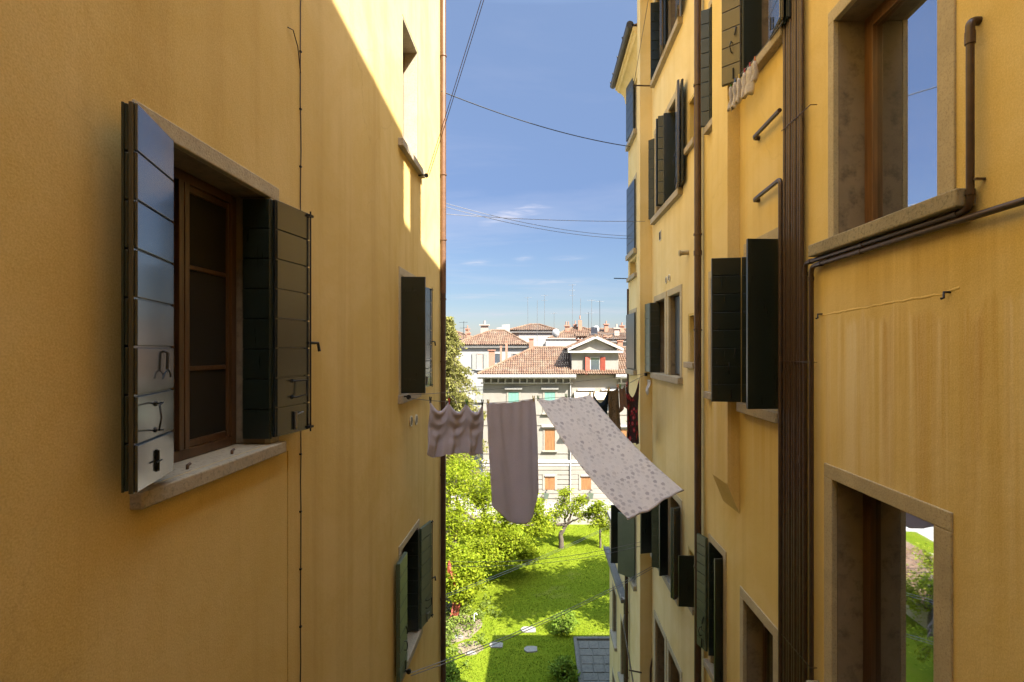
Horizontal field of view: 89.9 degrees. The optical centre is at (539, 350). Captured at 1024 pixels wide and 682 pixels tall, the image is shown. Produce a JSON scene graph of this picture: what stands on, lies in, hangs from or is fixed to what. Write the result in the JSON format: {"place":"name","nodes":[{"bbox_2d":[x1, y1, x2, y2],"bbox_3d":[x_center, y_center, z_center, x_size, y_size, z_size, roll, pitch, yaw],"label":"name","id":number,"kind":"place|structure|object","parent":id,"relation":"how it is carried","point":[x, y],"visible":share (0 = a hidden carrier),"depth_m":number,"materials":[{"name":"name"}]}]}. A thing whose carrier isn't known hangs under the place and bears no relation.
{"place":"outdoors","nodes":[
{"label":"outdoors","id":0,"kind":"place"},
{"bbox_2d":[453,325,470,362],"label":"distant house","id":1,"kind":"structure","parent":0,"point":[461,333],"depth_m":59.80,"materials":[{"name":"paint"}]},
{"bbox_2d":[446,599,482,655],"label":"soil","id":2,"kind":"structure","parent":0,"point":[475,630],"depth_m":19.79,"materials":[{"name":"beige soil"}]},
{"bbox_2d":[446,586,501,669],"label":"ground plants","id":3,"kind":"object","parent":2,"relation":"on","point":[451,621],"visible":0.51,"depth_m":20.39,"materials":[{"name":"green plant"}]},
{"bbox_2d":[456,321,528,467],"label":"white house","id":4,"kind":"structure","parent":0,"point":[475,357],"depth_m":47.95,"materials":[{"name":"paint"}]},
{"bbox_2d":[476,386,482,401],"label":"window","id":5,"kind":"structure","parent":4,"relation":"in","point":[478,397],"depth_m":47.93,"materials":[{"name":"white paint"}]},
{"bbox_2d":[476,353,483,369],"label":"window","id":6,"kind":"structure","parent":4,"relation":"in","point":[479,355],"depth_m":47.93,"materials":[{"name":"white paint"}]},
{"bbox_2d":[495,353,499,363],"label":"window","id":7,"kind":"structure","parent":4,"relation":"in","point":[497,355],"depth_m":47.93,"materials":[{"name":"white paint"}]},
{"bbox_2d":[409,374,643,402],"bbox_3d":[0.200,0.613,8.140,5.065,0.312,0.008,0,0,-44],"label":"clothesline","id":8,"kind":"object","parent":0,"point":[521,386],"visible":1,"depth_m":7.68,"materials":[{"name":"metal"}]},
{"bbox_2d":[427,402,483,457],"bbox_3d":[-1.115,1.056,6.866,0.929,0.816,0.098,0,0,-44],"label":"mauve cloth","id":9,"kind":"object","parent":8,"relation":"hanging from","point":[451,430],"visible":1,"depth_m":6.84,"materials":[{"name":"fabric"}]},
{"bbox_2d":[486,399,538,523],"bbox_3d":[-0.353,1.662,7.516,0.972,1.827,0.153,0,0,-44],"label":"mauve sheet","id":10,"kind":"object","parent":8,"relation":"hanging from","point":[513,444],"visible":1,"depth_m":7.54,"materials":[{"name":"fabric"}]},
{"bbox_2d":[593,390,608,413],"bbox_3d":[1.086,0.978,8.990,0.430,0.542,0.101,0,0,-40],"label":"navy top","id":11,"kind":"object","parent":8,"relation":"hanging from","point":[603,405],"visible":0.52,"depth_m":9.05,"materials":[{"name":"fabric"}]},
{"bbox_2d":[537,395,683,519],"bbox_3d":[0.969,1.388,7.449,1.241,1.283,2.399,0,0,-31],"label":"heart sheet","id":12,"kind":"object","parent":8,"relation":"hanging from","point":[630,480],"visible":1,"depth_m":7.34,"materials":[{"name":"fabric"}]},
{"bbox_2d":[608,388,620,430],"bbox_3d":[1.372,1.111,9.273,0.406,0.880,0.074,0,0,-44],"label":"spotted skirt","id":13,"kind":"object","parent":8,"relation":"hanging from","point":[613,406],"visible":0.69,"depth_m":9.26,"materials":[{"name":"beige fabric"}]},
{"bbox_2d":[619,386,627,412],"bbox_3d":[1.536,0.902,9.432,0.233,0.520,0.064,0,0,-44],"label":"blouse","id":14,"kind":"object","parent":8,"relation":"hanging from","point":[622,399],"visible":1,"depth_m":9.41,"materials":[{"name":"brown fabric"}]},
{"bbox_2d":[626,381,638,444],"bbox_3d":[1.765,1.170,9.654,0.467,1.281,0.084,0,0,-44],"label":"floral dress","id":15,"kind":"object","parent":8,"relation":"hanging from","point":[632,422],"visible":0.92,"depth_m":9.65,"materials":[{"name":"fabric"}]},
{"bbox_2d":[446,524,609,681],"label":"lawn","id":16,"kind":"structure","parent":0,"point":[514,649],"depth_m":21.88,"materials":[{"name":"green plant"}]},
{"bbox_2d":[446,656,463,681],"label":"garden bush","id":17,"kind":"object","parent":16,"relation":"on","point":[452,675],"visible":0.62,"depth_m":16.62,"materials":[{"name":"green plant"}]},
{"bbox_2d":[446,316,489,532],"bbox_3d":[-5.488,4.451,30.984,6.068,13.099,6.198,0,0,-36],"label":"conifer","id":18,"kind":"object","parent":16,"relation":"on","point":[454,370],"visible":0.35,"depth_m":30.51,"materials":[{"name":"green plant"}]},
{"bbox_2d":[489,642,502,647],"bbox_3d":[-1.602,10.982,19.059,0.504,0.055,0.353,0,0,0],"label":"stepping stone","id":19,"kind":"object","parent":16,"relation":"on","point":[499,645],"visible":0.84,"depth_m":18.99,"materials":[{"name":"grey stone"}]},
{"bbox_2d":[446,453,559,616],"bbox_3d":[-3.413,8.066,24.692,6.620,5.962,9.296,0,0,35],"label":"leafy tree","id":20,"kind":"object","parent":16,"relation":"on","point":[512,543],"visible":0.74,"depth_m":23.41,"materials":[{"name":"green plant"}]},
{"bbox_2d":[447,560,459,616],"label":"flowers","id":21,"kind":"object","parent":20,"relation":"hanging from","point":[449,572],"visible":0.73,"depth_m":20.79,"materials":[{"name":"red plant"}]},
{"bbox_2d":[521,626,535,632],"bbox_3d":[-0.427,10.982,20.112,0.591,0.055,0.389,0,0,0],"label":"stepping stone","id":22,"kind":"object","parent":16,"relation":"on","point":[531,630],"visible":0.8,"depth_m":20.07,"materials":[{"name":"white stone"}]},
{"bbox_2d":[524,646,536,652],"bbox_3d":[-0.314,10.982,18.790,0.481,0.055,0.371,0,0,0],"label":"stepping stone","id":23,"kind":"object","parent":16,"relation":"on","point":[530,649],"visible":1,"depth_m":18.73,"materials":[{"name":"grey stone"}]},
{"bbox_2d":[547,654,580,681],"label":"garden bush","id":24,"kind":"object","parent":16,"relation":"on","point":[562,663],"visible":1,"depth_m":16.95,"materials":[{"name":"green plant"}]},
{"bbox_2d":[548,608,579,635],"bbox_3d":[0.948,10.591,20.039,1.234,0.906,1.149,0,0,-20],"label":"garden bush","id":25,"kind":"object","parent":16,"relation":"on","point":[567,623],"visible":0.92,"depth_m":19.85,"materials":[{"name":"green plant"}]},
{"bbox_2d":[545,486,594,548],"bbox_3d":[1.545,9.256,28.668,3.528,3.532,2.118,0,0,-8],"label":"orchard tree","id":26,"kind":"object","parent":16,"relation":"on","point":[563,506],"visible":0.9,"depth_m":28.45,"materials":[{"name":"green plant"}]},
{"bbox_2d":[573,636,609,681],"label":"patio","id":27,"kind":"structure","parent":16,"relation":"on","point":[592,654],"depth_m":18.25,"materials":[{"name":"grey stone"}]},
{"bbox_2d":[603,510,624,681],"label":"garden annex","id":28,"kind":"object","parent":27,"relation":"on","point":[617,639],"visible":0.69,"depth_m":14.42,"materials":[{"name":"beige paint"}]},
{"bbox_2d":[610,580,616,651],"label":"window","id":29,"kind":"structure","parent":28,"relation":"in","point":[613,632],"depth_m":15.30,"materials":[{"name":"beige stone"}]},
{"bbox_2d":[612,667,615,681],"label":"window","id":30,"kind":"structure","parent":28,"relation":"in","point":[613,677],"depth_m":15.30,"materials":[{"name":"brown wood"}]},
{"bbox_2d":[618,613,623,681],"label":"window","id":31,"kind":"structure","parent":28,"relation":"in","point":[620,673],"depth_m":13.75,"materials":[{"name":"beige stone"}]},
{"bbox_2d":[586,499,610,547],"bbox_3d":[3.477,9.600,28.479,1.721,2.822,1.499,0,0,0],"label":"orchard tree","id":32,"kind":"object","parent":16,"relation":"on","point":[596,508],"visible":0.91,"depth_m":28.40,"materials":[{"name":"green plant"}]},
{"bbox_2d":[610,21,636,681],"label":"gable house","id":33,"kind":"structure","parent":16,"relation":"on","point":[623,528],"depth_m":11.87,"materials":[{"name":"yellow paint"}]},
{"bbox_2d":[625,83,636,151],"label":"window","id":34,"kind":"structure","parent":33,"relation":"in","point":[634,132],"depth_m":12.05,"materials":[{"name":"beige stone"}]},
{"bbox_2d":[625,172,636,260],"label":"window","id":35,"kind":"structure","parent":33,"relation":"in","point":[633,252],"depth_m":11.52,"materials":[{"name":"beige stone"}]},
{"bbox_2d":[625,307,636,374],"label":"window","id":36,"kind":"structure","parent":33,"relation":"in","point":[630,371],"depth_m":11.52,"materials":[{"name":"beige stone"}]},
{"bbox_2d":[626,256,636,282],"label":"window","id":37,"kind":"structure","parent":33,"relation":"in","point":[633,274],"depth_m":12.34,"materials":[{"name":"yellow paint"}]},
{"bbox_2d":[628,516,636,590],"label":"window","id":38,"kind":"structure","parent":33,"relation":"in","point":[633,582],"depth_m":11.58,"materials":[{"name":"beige stone"}]},
{"bbox_2d":[451,468,612,511],"bbox_3d":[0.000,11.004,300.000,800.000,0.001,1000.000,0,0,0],"label":"ground","id":39,"kind":"structure","parent":0,"point":[548,505],"depth_m":36.48,"materials":[{"name":"white"}]},
{"bbox_2d":[0,0,446,681],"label":"ochre house","id":40,"kind":"structure","parent":39,"relation":"on","point":[222,292],"depth_m":2.97,"materials":[{"name":"yellow paint"}]},
{"bbox_2d":[130,99,285,509],"bbox_3d":[-1.868,-0.198,2.814,0.345,1.765,1.251,0,0,0],"label":"window","id":41,"kind":"structure","parent":40,"relation":"in","point":[210,188],"depth_m":3.00,"materials":[{"name":"brown wood"}]},
{"bbox_2d":[398,266,421,403],"bbox_3d":[-1.863,-0.187,6.865,0.335,1.715,1.050,0,0,0],"label":"window","id":42,"kind":"structure","parent":40,"relation":"in","point":[402,272],"depth_m":6.42,"materials":[{"name":"beige stone"}]},
{"bbox_2d":[399,519,422,681],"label":"window","id":43,"kind":"structure","parent":40,"relation":"in","point":[413,637],"depth_m":6.99,"materials":[{"name":"beige stone"}]},
{"bbox_2d":[398,15,424,178],"bbox_3d":[-1.858,-3.420,6.970,0.345,1.760,1.240,0,0,0],"label":"window","id":44,"kind":"structure","parent":40,"relation":"in","point":[408,143],"depth_m":7.36,"materials":[{"name":"beige stone"}]},
{"bbox_2d":[427,0,483,174],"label":"clothesline","id":45,"kind":"object","parent":40,"relation":"attached to","point":[455,83],"visible":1,"depth_m":6.56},
{"bbox_2d":[446,525,609,596],"bbox_3d":[0.025,4.335,10.785,4.823,0.179,0.024,0,0,-44],"label":"clothesline","id":46,"kind":"object","parent":40,"relation":"attached to","point":[524,563],"visible":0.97,"depth_m":10.39,"materials":[{"name":"metal"}]},
{"bbox_2d":[411,566,653,675],"bbox_3d":[0.245,4.066,7.935,4.806,0.183,0.017,0,0,-39],"label":"clothesline","id":47,"kind":"object","parent":40,"relation":"attached to","point":[527,627],"visible":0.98,"depth_m":7.56,"materials":[{"name":"metal"}]},
{"bbox_2d":[441,91,629,146],"bbox_3d":[0.170,-4.541,10.310,4.601,0.173,0.018,0,0,-35],"label":"cable","id":48,"kind":"object","parent":40,"relation":"attached to","point":[532,123],"visible":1,"depth_m":10.09,"materials":[{"name":"black metal"}]},
{"bbox_2d":[446,203,627,238],"bbox_3d":[0.225,-2.552,10.510,4.773,0.203,0.025,0,0,-36],"label":"clothesline","id":49,"kind":"object","parent":40,"relation":"attached to","point":[534,224],"visible":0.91,"depth_m":10.25,"materials":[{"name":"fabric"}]},
{"bbox_2d":[446,542,638,566],"bbox_3d":[0.175,3.776,9.440,3.812,0.319,0.038,0,0,-10],"label":"clothesline","id":50,"kind":"object","parent":40,"relation":"attached to","point":[548,558],"visible":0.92,"depth_m":9.45,"materials":[{"name":"metal"}]},
{"bbox_2d":[448,214,644,221],"bbox_3d":[0.160,-2.429,9.440,3.782,0.070,0.009,0,0,-10],"label":"cable","id":51,"kind":"object","parent":40,"relation":"attached to","point":[543,219],"visible":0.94,"depth_m":9.42,"materials":[{"name":"metal"}]},
{"bbox_2d":[510,323,558,369],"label":"tower house","id":52,"kind":"structure","parent":39,"relation":"on","point":[525,332],"depth_m":54.90,"materials":[{"name":"paint"}]},
{"bbox_2d":[541,295,547,329],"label":"aerial","id":53,"kind":"object","parent":52,"relation":"on","point":[544,300],"visible":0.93,"depth_m":57.98,"materials":[{"name":"metal"}]},
{"bbox_2d":[463,502,613,523],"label":"garden wall","id":54,"kind":"structure","parent":39,"relation":"on","point":[562,520],"depth_m":32.30,"materials":[{"name":"white paint"}]},
{"bbox_2d":[476,333,626,501],"bbox_3d":[6.460,4.774,40.286,21.831,12.452,8.773,0,0,0],"label":"garden villa","id":55,"kind":"object","parent":39,"relation":"on","point":[591,358],"visible":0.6,"depth_m":36.97,"materials":[{"name":"paint"}]},
{"bbox_2d":[505,387,521,402],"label":"window","id":56,"kind":"structure","parent":55,"relation":"in","point":[512,395],"depth_m":36.98,"materials":[{"name":"stone"}]},
{"bbox_2d":[541,387,558,414],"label":"window","id":57,"kind":"structure","parent":55,"relation":"in","point":[547,394],"depth_m":36.96,"materials":[{"name":"stone"}]},
{"bbox_2d":[542,425,557,451],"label":"window","id":58,"kind":"structure","parent":55,"relation":"in","point":[549,434],"depth_m":36.98,"materials":[{"name":"wood"}]},
{"bbox_2d":[543,474,556,489],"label":"window","id":59,"kind":"structure","parent":55,"relation":"in","point":[549,483],"depth_m":36.93,"materials":[{"name":"wood"}]},
{"bbox_2d":[579,474,592,489],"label":"window","id":60,"kind":"structure","parent":55,"relation":"in","point":[585,483],"depth_m":36.93,"materials":[{"name":"wood"}]},
{"bbox_2d":[577,389,594,390],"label":"window","id":61,"kind":"structure","parent":55,"relation":"in","point":[577,389],"depth_m":36.77,"materials":[{"name":"stone"}]},
{"bbox_2d":[588,357,601,378],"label":"window","id":62,"kind":"structure","parent":55,"relation":"in","point":[594,361],"depth_m":36.93,"materials":[{"name":"grey stone"}]},
{"bbox_2d":[621,425,626,436],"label":"window","id":63,"kind":"structure","parent":55,"relation":"in","point":[623,430],"depth_m":36.98,"materials":[{"name":"wood"}]},
{"bbox_2d":[629,0,703,681],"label":"pale house","id":64,"kind":"structure","parent":39,"relation":"on","point":[670,254],"depth_m":8.65,"materials":[{"name":"yellow paint"}]},
{"bbox_2d":[634,3,647,81],"bbox_3d":[1.850,-6.175,8.325,0.010,2.257,2.857,0,0,-2],"label":"clothesline","id":65,"kind":"object","parent":64,"relation":"attached to","point":[640,44],"visible":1,"depth_m":9.12,"materials":[{"name":"metal"}]},
{"bbox_2d":[645,380,650,394],"bbox_3d":[2.061,0.710,9.698,0.054,0.301,0.107,0,0,-32],"label":"white cloth","id":66,"kind":"object","parent":64,"relation":"hanging from","point":[648,386],"visible":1,"depth_m":9.70,"materials":[{"name":"fabric"}]},
{"bbox_2d":[650,0,666,87],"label":"window","id":67,"kind":"structure","parent":64,"relation":"in","point":[661,63],"depth_m":9.48,"materials":[{"name":"beige stone"}]},
{"bbox_2d":[650,109,666,224],"bbox_3d":[2.280,-3.280,9.305,0.320,1.780,0.980,0,0,0],"label":"window","id":68,"kind":"structure","parent":64,"relation":"in","point":[658,213],"depth_m":9.66,"materials":[{"name":"beige stone"}]},
{"bbox_2d":[650,291,666,380],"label":"window","id":69,"kind":"structure","parent":64,"relation":"in","point":[661,298],"depth_m":9.42,"materials":[{"name":"beige stone"}]},
{"bbox_2d":[654,610,666,681],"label":"window","id":70,"kind":"structure","parent":64,"relation":"in","point":[660,638],"depth_m":9.66,"materials":[{"name":"beige stone"}]},
{"bbox_2d":[662,0,682,58],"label":"window","id":71,"kind":"structure","parent":64,"relation":"in","point":[673,26],"depth_m":8.62,"materials":[{"name":"beige stone"}]},
{"bbox_2d":[667,639,681,681],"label":"window","id":72,"kind":"structure","parent":64,"relation":"in","point":[674,672],"depth_m":8.68,"materials":[{"name":"beige stone"}]},
{"bbox_2d":[662,284,688,384],"bbox_3d":[2.280,-0.245,8.330,0.320,1.550,0.970,0,0,0],"label":"window","id":73,"kind":"structure","parent":64,"relation":"in","point":[671,377],"depth_m":8.68,"materials":[{"name":"beige stone"}]},
{"bbox_2d":[662,494,688,605],"bbox_3d":[2.280,3.120,8.330,0.320,1.620,0.970,0,0,0],"label":"window","id":74,"kind":"structure","parent":64,"relation":"in","point":[675,501],"depth_m":8.68,"materials":[{"name":"beige stone"}]},
{"bbox_2d":[662,81,693,210],"bbox_3d":[2.280,-3.280,8.330,0.320,1.780,0.970,0,0,0],"label":"window","id":75,"kind":"structure","parent":64,"relation":"in","point":[678,192],"depth_m":8.31,"materials":[{"name":"beige stone"}]},
{"bbox_2d":[683,313,693,368],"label":"window","id":76,"kind":"structure","parent":64,"relation":"in","point":[690,364],"depth_m":7.52,"materials":[{"name":"beige stone"}]},
{"bbox_2d":[684,95,693,154],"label":"window","id":77,"kind":"structure","parent":64,"relation":"in","point":[690,145],"depth_m":7.52,"materials":[{"name":"beige stone"}]},
{"bbox_2d":[688,548,693,614],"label":"window","id":78,"kind":"structure","parent":64,"relation":"in","point":[691,553],"depth_m":7.29,"materials":[{"name":"beige stone"}]},
{"bbox_2d":[697,0,1023,681],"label":"yellow house","id":79,"kind":"structure","parent":39,"relation":"on","point":[863,394],"depth_m":3.70,"materials":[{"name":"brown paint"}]},
{"bbox_2d":[703,271,710,399],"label":"window","id":80,"kind":"structure","parent":79,"relation":"in","point":[706,394],"depth_m":6.58,"materials":[{"name":"beige stone"}]},
{"bbox_2d":[703,0,711,134],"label":"window","id":81,"kind":"structure","parent":79,"relation":"in","point":[707,129],"depth_m":6.52,"materials":[{"name":"beige stone"}]},
{"bbox_2d":[703,533,726,681],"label":"window","id":82,"kind":"structure","parent":79,"relation":"in","point":[708,663],"depth_m":6.08,"materials":[{"name":"beige stone"}]},
{"bbox_2d":[731,21,782,83],"bbox_3d":[2.067,-2.826,4.930,0.008,0.074,1.141,0,0,-1],"label":"clothesline","id":83,"kind":"object","parent":79,"relation":"attached to","point":[761,50],"visible":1,"depth_m":4.74,"materials":[{"name":"metal"}]},
{"bbox_2d":[727,86,733,111],"bbox_3d":[2.057,-2.694,5.499,0.085,0.272,0.031,0,0,-17],"label":"sock","id":84,"kind":"object","parent":83,"relation":"hanging from","point":[731,95],"visible":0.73,"depth_m":5.49,"materials":[{"name":"white fabric"}]},
{"bbox_2d":[731,82,736,109],"bbox_3d":[2.060,-2.673,5.385,0.090,0.282,0.035,0,0,-25],"label":"sock","id":85,"kind":"object","parent":83,"relation":"hanging from","point":[734,104],"visible":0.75,"depth_m":5.37,"materials":[{"name":"white fabric"}]},
{"bbox_2d":[735,78,742,104],"bbox_3d":[2.063,-2.670,5.284,0.092,0.262,0.037,0,0,-22],"label":"sock","id":86,"kind":"object","parent":83,"relation":"hanging from","point":[738,99],"visible":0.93,"depth_m":5.27,"materials":[{"name":"white fabric"}]},
{"bbox_2d":[741,72,747,98],"bbox_3d":[2.063,-2.656,5.148,0.078,0.262,0.032,0,0,0],"label":"sock","id":87,"kind":"object","parent":83,"relation":"hanging from","point":[743,83],"visible":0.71,"depth_m":5.14,"materials":[{"name":"white fabric"}]},
{"bbox_2d":[744,66,754,95],"bbox_3d":[2.064,-2.636,5.023,0.097,0.282,0.040,0,0,20],"label":"sock","id":88,"kind":"object","parent":83,"relation":"hanging from","point":[749,88],"visible":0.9,"depth_m":5.01,"materials":[{"name":"white fabric"}]},
{"bbox_2d":[751,61,758,82],"bbox_3d":[2.066,-2.664,4.906,0.086,0.212,0.031,0,0,-18],"label":"sock","id":89,"kind":"object","parent":83,"relation":"hanging from","point":[754,77],"visible":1,"depth_m":4.90,"materials":[{"name":"white fabric"}]},
{"bbox_2d":[736,227,777,422],"bbox_3d":[2.310,-0.235,5.055,0.380,1.790,0.910,0,0,0],"label":"window","id":90,"kind":"structure","parent":79,"relation":"in","point":[770,415],"depth_m":4.89,"materials":[{"name":"beige stone"}]},
{"bbox_2d":[740,586,777,681],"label":"window","id":91,"kind":"structure","parent":79,"relation":"in","point":[758,634],"depth_m":5.50,"materials":[{"name":"beige stone"}]},
{"bbox_2d":[740,0,782,79],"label":"window","id":92,"kind":"structure","parent":79,"relation":"in","point":[774,44],"depth_m":4.90,"materials":[{"name":"beige stone"}]},
{"bbox_2d":[806,463,952,681],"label":"window","id":93,"kind":"structure","parent":79,"relation":"in","point":[888,552],"depth_m":3.61,"materials":[{"name":"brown wood"}]},
{"bbox_2d":[808,0,975,256],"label":"window","id":94,"kind":"structure","parent":79,"relation":"in","point":[892,63],"depth_m":3.55,"materials":[{"name":"beige stone"}]},
{"bbox_2d":[446,0,636,342],"label":"sky","id":95,"kind":"structure","parent":0,"point":[550,64],"materials":[{"name":"blue"}]},
{"bbox_2d":[545,316,618,369],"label":"terrace house","id":96,"kind":"structure","parent":0,"point":[566,338],"depth_m":51.45,"materials":[{"name":"grey paint"}]},
{"bbox_2d":[552,329,558,337],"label":"satellite dish","id":97,"kind":"object","parent":96,"relation":"attached to","point":[555,333],"visible":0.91,"depth_m":50.07,"materials":[{"name":"metal"}]},
{"bbox_2d":[569,284,572,328],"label":"aerial","id":98,"kind":"object","parent":96,"relation":"on","point":[572,305],"visible":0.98,"depth_m":53.98,"materials":[{"name":"metal"}]},
{"bbox_2d":[559,321,625,339],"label":"distant house","id":99,"kind":"structure","parent":0,"point":[605,330],"depth_m":64.75,"materials":[{"name":"paint"}]},
{"bbox_2d":[591,327,596,334],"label":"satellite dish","id":100,"kind":"object","parent":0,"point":[593,330],"visible":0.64,"depth_m":49.39,"materials":[{"name":"grey metal"}]},
{"bbox_2d":[603,324,625,369],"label":"house","id":101,"kind":"structure","parent":0,"point":[618,334],"depth_m":50.72,"materials":[{"name":"grey paint"}]}
]}

